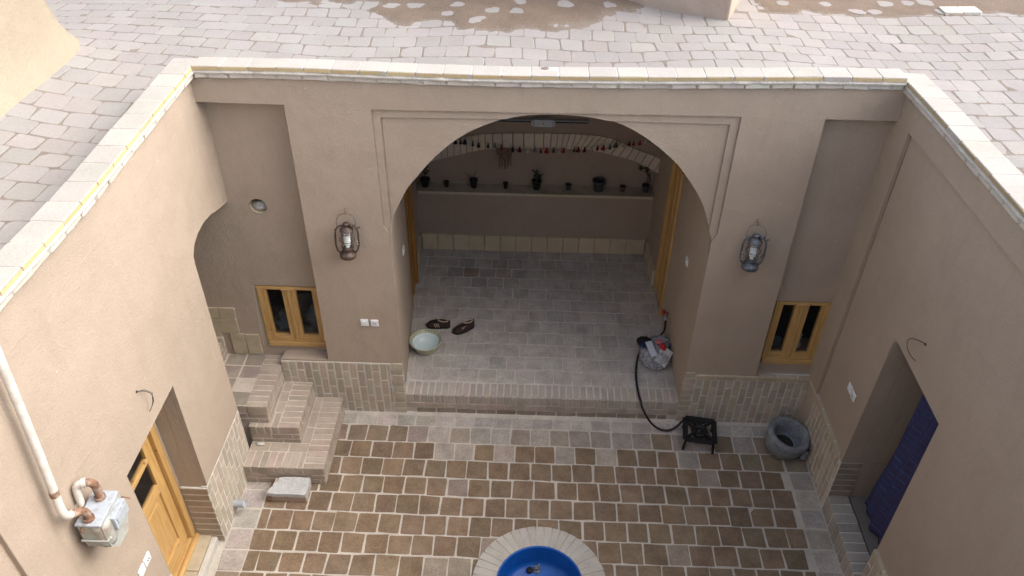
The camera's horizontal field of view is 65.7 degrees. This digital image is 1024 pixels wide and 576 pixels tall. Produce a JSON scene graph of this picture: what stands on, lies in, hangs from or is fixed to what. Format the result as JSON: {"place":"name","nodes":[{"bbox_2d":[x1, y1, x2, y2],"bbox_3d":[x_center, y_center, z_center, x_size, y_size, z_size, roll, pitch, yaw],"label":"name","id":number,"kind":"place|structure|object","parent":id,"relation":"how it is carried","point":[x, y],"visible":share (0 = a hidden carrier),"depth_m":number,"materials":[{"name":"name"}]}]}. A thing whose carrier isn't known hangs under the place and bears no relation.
{"place":"outdoors","nodes":[
{"label":"outdoors","id":0,"kind":"place"},
{"bbox_2d":[0,0,1023,249],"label":"roof paving","id":1,"kind":"structure","parent":0,"point":[58,126],"depth_m":7.43,"materials":[{"name":"tile"}]},
{"bbox_2d":[0,0,79,117],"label":"plastered turret","id":2,"kind":"object","parent":1,"relation":"on","point":[39,44],"visible":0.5,"depth_m":6.33,"materials":[{"name":"paint"}]},
{"bbox_2d":[630,0,739,20],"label":"stair head","id":3,"kind":"object","parent":1,"relation":"on","point":[720,9],"depth_m":8.00},
{"bbox_2d":[938,6,981,14],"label":"pale slab","id":4,"kind":"structure","parent":1,"relation":"on","point":[969,10],"depth_m":8.20,"materials":[{"name":"stone"}]},
{"bbox_2d":[207,414,843,575],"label":"courtyard paving","id":5,"kind":"structure","parent":0,"point":[403,495],"depth_m":7.69,"materials":[{"name":"brick"}]},
{"bbox_2d":[0,58,249,575],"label":"wall","id":6,"kind":"structure","parent":5,"relation":"on","point":[104,313],"depth_m":5.41,"materials":[{"name":"paint"}]},
{"bbox_2d":[0,346,74,519],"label":"gas pipe","id":7,"kind":"object","parent":6,"relation":"attached to","point":[9,382],"visible":1,"depth_m":4.25,"materials":[{"name":"white metal"}]},
{"bbox_2d":[72,477,129,546],"bbox_3d":[-2.539,1.354,4.899,0.264,0.503,0.403,2,38,1],"label":"gas meter","id":8,"kind":"object","parent":6,"relation":"attached to","point":[102,520],"visible":0.99,"depth_m":4.82,"materials":[{"name":"grey paint"}]},
{"bbox_2d":[117,503,126,523],"bbox_3d":[-2.410,1.392,4.903,0.004,0.050,0.115,2,38,1],"label":"counter window","id":9,"kind":"structure","parent":8,"relation":"in","point":[124,508],"depth_m":4.90,"materials":[{"name":"grey plastic"}]},
{"bbox_2d":[138,551,150,575],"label":"wall switch","id":10,"kind":"object","parent":6,"relation":"attached to","point":[144,564],"depth_m":5.73,"materials":[{"name":"white plastic"}]},
{"bbox_2d":[136,389,153,411],"bbox_3d":[-2.599,0.786,5.644,0.031,0.234,0.115,25,44,27],"label":"loose wire","id":11,"kind":"object","parent":6,"relation":"hanging from","point":[150,393],"visible":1,"depth_m":5.68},
{"bbox_2d":[130,424,194,575],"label":"door","id":12,"kind":"structure","parent":6,"relation":"in","point":[164,508],"depth_m":6.67,"materials":[{"name":"brown wood"}]},
{"bbox_2d":[232,499,246,507],"bbox_3d":[-2.580,2.034,7.487,0.125,0.080,0.080,2,38,1],"label":"drain pipe","id":13,"kind":"object","parent":6,"relation":"attached to","point":[239,503],"visible":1,"depth_m":7.46,"materials":[{"name":"grey plastic"}]},
{"bbox_2d":[208,307,344,483],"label":"brick steps","id":14,"kind":"structure","parent":5,"relation":"on","point":[297,433],"depth_m":7.96,"materials":[{"name":"beige brick"}]},
{"bbox_2d":[267,477,311,501],"bbox_3d":[-2.156,1.960,7.705,0.390,0.137,0.209,2,38,1],"label":"broken block","id":15,"kind":"object","parent":5,"relation":"on","point":[294,489],"depth_m":7.65,"materials":[{"name":"stone"}]},
{"bbox_2d":[472,526,604,575],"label":"round pool","id":16,"kind":"structure","parent":5,"relation":"in","point":[549,550],"depth_m":7.30,"materials":[{"name":"brick"}]},
{"bbox_2d":[526,564,539,573],"bbox_3d":[0.199,2.590,7.342,0.130,0.095,0.073,2,38,1],"label":"fountain spout","id":17,"kind":"object","parent":16,"relation":"on","point":[535,569],"visible":1,"depth_m":7.34,"materials":[{"name":"grey metal"}]},
{"bbox_2d":[190,57,907,422],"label":"back wall","id":18,"kind":"structure","parent":5,"relation":"on","point":[308,151],"depth_m":6.82,"materials":[{"name":"paint"}]},
{"bbox_2d":[249,198,266,213],"bbox_3d":[-2.296,-0.778,7.224,0.171,0.166,0.129,2,38,1],"label":"wall vent","id":19,"kind":"object","parent":18,"relation":"attached to","point":[257,206],"depth_m":7.22,"materials":[{"name":"beige plastic"}]},
{"bbox_2d":[275,308,289,330],"bbox_3d":[-2.333,0.323,8.232,0.272,0.228,0.214,2,38,1],"label":"cloth bundle","id":20,"kind":"object","parent":18,"relation":"on","point":[281,323],"visible":0.46,"depth_m":8.18,"materials":[{"name":"fabric"}]},
{"bbox_2d":[256,285,325,346],"bbox_3d":[-2.206,0.281,7.991,0.602,0.764,0.078,2,38,1],"label":"window","id":21,"kind":"structure","parent":18,"relation":"in","point":[297,336],"depth_m":8.01,"materials":[{"name":"brown wood"}]},
{"bbox_2d":[305,303,318,332],"bbox_3d":[-2.021,0.297,8.225,0.230,0.310,0.230,2,38,1],"label":"cooking pot","id":22,"kind":"object","parent":18,"relation":"on","point":[310,314],"visible":0.38,"depth_m":8.14,"materials":[{"name":"grey metal"}]},
{"bbox_2d":[334,208,359,260],"bbox_3d":[-1.465,-0.474,7.059,0.173,0.485,0.179,27,45,29],"label":"hanging lantern","id":23,"kind":"object","parent":18,"relation":"hanging from","point":[347,252],"visible":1,"depth_m":7.08,"materials":[{"name":"metal"}]},
{"bbox_2d":[360,319,368,325],"bbox_3d":[-1.448,0.343,7.793,0.076,0.080,0.018,2,38,1],"label":"wall switch","id":24,"kind":"object","parent":18,"relation":"attached to","point":[364,322],"depth_m":7.78,"materials":[{"name":"white plastic"}]},
{"bbox_2d":[370,320,378,326],"bbox_3d":[-1.349,0.347,7.791,0.076,0.080,0.020,2,38,1],"label":"wall socket","id":25,"kind":"object","parent":18,"relation":"attached to","point":[374,323],"depth_m":7.78,"materials":[{"name":"white plastic"}]},
{"bbox_2d":[390,115,708,399],"bbox_3d":[0.273,-0.966,8.700,3.600,3.560,3.072,2,38,1],"label":"alcove","id":26,"kind":"object","parent":18,"relation":"in","point":[660,224],"visible":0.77,"depth_m":9.92,"materials":[{"name":"paint"}]},
{"bbox_2d":[404,183,418,307],"bbox_3d":[-1.210,-0.681,9.130,0.095,1.945,0.590,2,38,1],"label":"door","id":27,"kind":"structure","parent":26,"relation":"in","point":[408,195],"depth_m":9.34,"materials":[{"name":"brown wood"}]},
{"bbox_2d":[420,166,429,187],"bbox_3d":[-1.091,-1.426,9.932,0.139,0.343,0.134,2,38,1],"label":"flower pot","id":28,"kind":"object","parent":26,"relation":"on","point":[424,180],"visible":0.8,"depth_m":9.97,"materials":[{"name":"plastic"}]},
{"bbox_2d":[444,180,448,186],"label":"flower pot","id":29,"kind":"object","parent":26,"relation":"on","point":[446,183],"visible":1,"depth_m":10.00,"materials":[{"name":"plastic"}]},
{"bbox_2d":[464,170,477,188],"bbox_3d":[-0.503,-1.363,9.945,0.158,0.243,0.107,-15,41,-19],"label":"flower pot","id":30,"kind":"object","parent":26,"relation":"on","point":[473,180],"visible":1,"depth_m":9.96,"materials":[{"name":"plastic"}]},
{"bbox_2d":[496,146,513,168],"bbox_3d":[-0.083,-1.605,9.562,0.218,0.376,0.043,2,38,1],"label":"bead hanging","id":31,"kind":"object","parent":26,"relation":"hanging from","point":[502,155],"visible":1,"depth_m":9.56,"materials":[{"name":"ceramic"}]},
{"bbox_2d":[503,181,507,188],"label":"flower pot","id":32,"kind":"object","parent":26,"relation":"on","point":[505,183],"visible":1,"depth_m":9.98,"materials":[{"name":"plastic"}]},
{"bbox_2d":[532,170,543,189],"bbox_3d":[0.317,-1.366,9.929,0.140,0.285,0.128,-20,43,-25],"label":"flower pot","id":33,"kind":"object","parent":26,"relation":"on","point":[536,181],"visible":1,"depth_m":9.91,"materials":[{"name":"plastic"}]},
{"bbox_2d":[498,117,588,126],"bbox_3d":[0.366,-1.945,9.290,1.070,0.088,0.100,2,38,1],"label":"ceiling fan","id":34,"kind":"object","parent":26,"relation":"attached to","point":[542,122],"visible":0.84,"depth_m":9.28,"materials":[{"name":"metal"}]},
{"bbox_2d":[452,138,646,153],"bbox_3d":[0.362,-1.709,9.457,2.476,0.228,0.074,2,38,1],"label":"tassel garland","id":35,"kind":"object","parent":26,"relation":"hanging from","point":[553,150],"visible":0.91,"depth_m":9.47,"materials":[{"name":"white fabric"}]},
{"bbox_2d":[565,182,571,190],"bbox_3d":[0.709,-1.273,9.983,0.078,0.080,0.078,2,38,1],"label":"flower pot","id":36,"kind":"object","parent":26,"relation":"on","point":[568,185],"visible":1,"depth_m":9.97,"materials":[{"name":"plastic"}]},
{"bbox_2d":[593,177,605,192],"bbox_3d":[1.089,-1.290,9.955,0.168,0.150,0.168,2,38,1],"label":"flower pot","id":37,"kind":"object","parent":26,"relation":"on","point":[599,183],"visible":1,"depth_m":9.92,"materials":[{"name":"plastic"}]},
{"bbox_2d":[619,184,625,191],"bbox_3d":[1.389,-1.264,9.964,0.082,0.105,0.082,2,38,1],"label":"flower pot","id":38,"kind":"object","parent":26,"relation":"on","point":[622,187],"visible":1,"depth_m":9.96,"materials":[{"name":"ceramic"}]},
{"bbox_2d":[638,165,650,192],"bbox_3d":[1.638,-1.355,9.853,0.204,0.393,0.105,-16,41,-20],"label":"flower pot","id":39,"kind":"object","parent":26,"relation":"on","point":[645,187],"visible":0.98,"depth_m":9.90,"materials":[{"name":"plastic"}]},
{"bbox_2d":[653,160,683,316],"bbox_3d":[1.811,-0.596,9.079,0.095,1.945,0.590,2,38,1],"label":"door","id":40,"kind":"structure","parent":26,"relation":"in","point":[677,175],"depth_m":9.06,"materials":[{"name":"brown wood"}]},
{"bbox_3d":[1.737,0.311,8.989,0.070,0.079,0.137,2,38,1],"label":"gas tap","id":41,"kind":"object","parent":26,"relation":"attached to","visible":0},
{"bbox_2d":[635,315,682,431],"bbox_3d":[1.600,0.915,8.729,0.524,0.563,1.258,2,38,1],"label":"gas hose","id":42,"kind":"object","parent":41,"relation":"attached to","point":[641,404],"visible":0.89,"depth_m":8.43,"materials":[{"name":"black rubber"}]},
{"bbox_2d":[739,219,769,271],"bbox_3d":[2.143,-0.369,6.998,0.185,0.483,0.149,-20,43,-24],"label":"hanging lantern","id":43,"kind":"object","parent":18,"relation":"hanging from","point":[750,264],"visible":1,"depth_m":7.02,"materials":[{"name":"grey metal"}]},
{"bbox_2d":[772,336,781,345],"bbox_3d":[2.667,0.539,8.093,0.140,0.100,0.060,2,38,1],"label":"folded towel","id":44,"kind":"object","parent":18,"relation":"on","point":[777,340],"visible":0.51,"depth_m":8.06,"materials":[{"name":"blue fabric"}]},
{"bbox_2d":[760,301,830,364],"bbox_3d":[2.800,0.441,7.859,0.533,0.792,0.078,2,38,1],"label":"window","id":45,"kind":"structure","parent":18,"relation":"in","point":[788,354],"depth_m":7.86,"materials":[{"name":"brown wood"}]},
{"bbox_2d":[796,333,802,348],"bbox_3d":[2.897,0.524,8.035,0.080,0.191,0.078,2,38,1],"label":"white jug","id":46,"kind":"object","parent":18,"relation":"in","point":[799,345],"visible":0.27,"depth_m":8.03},
{"bbox_2d":[345,248,769,426],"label":"brick platform","id":47,"kind":"structure","parent":5,"relation":"on","point":[552,336],"depth_m":9.10,"materials":[{"name":"brick"}]},
{"bbox_2d":[409,329,441,354],"bbox_3d":[-0.968,0.629,8.929,0.372,0.134,0.372,2,38,1],"label":"plastic bowl","id":48,"kind":"object","parent":47,"relation":"on","point":[425,341],"visible":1,"depth_m":8.99,"materials":[{"name":"white plastic"}]},
{"bbox_2d":[426,318,449,328],"bbox_3d":[-0.861,0.403,9.234,0.285,0.112,0.128,3,38,3],"label":"shoe","id":49,"kind":"object","parent":47,"relation":"on","point":[440,323],"visible":1,"depth_m":9.22,"materials":[{"name":"leather"}]},
{"bbox_2d":[452,319,473,334],"bbox_3d":[-0.562,0.440,9.193,0.285,0.112,0.128,-19,43,-24],"label":"shoe","id":50,"kind":"object","parent":47,"relation":"on","point":[463,328],"visible":1,"depth_m":9.16,"materials":[{"name":"leather"}]},
{"bbox_2d":[639,335,670,370],"bbox_3d":[1.596,0.707,8.802,0.392,0.227,0.489,2,38,1],"label":"plastic bag","id":51,"kind":"object","parent":47,"relation":"on","point":[645,354],"visible":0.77,"depth_m":8.72,"materials":[{"name":"grey"}]},
{"bbox_2d":[636,336,659,347],"bbox_3d":[1.526,0.607,8.878,0.271,0.122,0.165,2,38,1],"label":"black cloth","id":52,"kind":"object","parent":51,"relation":"on","point":[640,340],"visible":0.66,"depth_m":8.84,"materials":[{"name":"black fabric"}]},
{"bbox_2d":[645,341,656,356],"bbox_3d":[1.523,0.665,8.676,0.070,0.012,0.200,-13,52,-5],"label":"white packet","id":53,"kind":"object","parent":51,"relation":"in","point":[651,348],"visible":1,"depth_m":8.67},
{"bbox_2d":[654,339,662,343],"bbox_3d":[1.619,0.591,8.759,0.095,0.031,0.074,2,38,1],"label":"pink wrapper","id":54,"kind":"object","parent":51,"relation":"on","point":[658,341],"visible":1,"depth_m":8.74,"materials":[{"name":"plastic"}]},
{"bbox_2d":[654,348,672,367],"bbox_3d":[1.656,0.748,8.666,0.140,0.024,0.200,36,70,-5],"label":"white carton","id":55,"kind":"object","parent":51,"relation":"in","point":[659,358],"visible":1,"depth_m":8.65,"materials":[{"name":"white cardboard"}]},
{"bbox_2d":[660,343,666,350],"bbox_3d":[1.655,0.644,8.689,0.081,0.027,0.097,5,57,-14],"label":"red wrapper","id":56,"kind":"object","parent":51,"relation":"in","point":[663,347],"visible":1,"depth_m":8.68,"materials":[{"name":"plastic"}]},
{"bbox_2d":[682,415,716,453],"bbox_3d":[1.950,1.530,8.287,0.348,0.191,0.348,7,39,7],"label":"gas stove","id":57,"kind":"object","parent":5,"relation":"on","point":[699,431],"visible":1,"depth_m":8.23,"materials":[{"name":"black metal"}]},
{"bbox_2d":[765,416,809,459],"bbox_3d":[2.808,1.576,8.158,0.429,0.298,0.432,6,45,-2],"label":"stone mortar","id":58,"kind":"object","parent":5,"relation":"on","point":[787,438],"visible":1,"depth_m":8.11,"materials":[{"name":"grey stone"}]},
{"bbox_2d":[797,73,1023,575],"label":"wall","id":59,"kind":"structure","parent":5,"relation":"on","point":[934,261],"depth_m":5.77,"materials":[{"name":"paint"}]},
{"bbox_2d":[799,448,809,459],"bbox_3d":[2.983,1.685,8.086,0.090,0.134,0.082,2,38,1],"label":"drain pipe","id":60,"kind":"object","parent":59,"relation":"attached to","point":[804,455],"visible":0.68,"depth_m":8.07,"materials":[{"name":"grey plastic"}]},
{"bbox_2d":[847,382,856,402],"bbox_3d":[3.045,0.935,7.124,0.020,0.080,0.180,2,38,1],"label":"wall switch","id":61,"kind":"object","parent":59,"relation":"attached to","point":[851,391],"depth_m":7.11,"materials":[{"name":"white plastic"}]},
{"bbox_2d":[865,394,938,543],"bbox_3d":[3.303,1.482,6.575,0.067,1.975,0.892,2,38,1],"label":"door curtain","id":62,"kind":"object","parent":59,"relation":"hanging from","point":[885,496],"depth_m":6.74,"materials":[{"name":"blue fabric"}]},
{"bbox_2d":[907,338,925,360],"bbox_3d":[3.012,0.444,5.937,0.033,0.181,0.148,-19,42,-23],"label":"loose wire","id":63,"kind":"object","parent":59,"relation":"attached to","point":[907,347],"visible":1,"depth_m":5.96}
]}

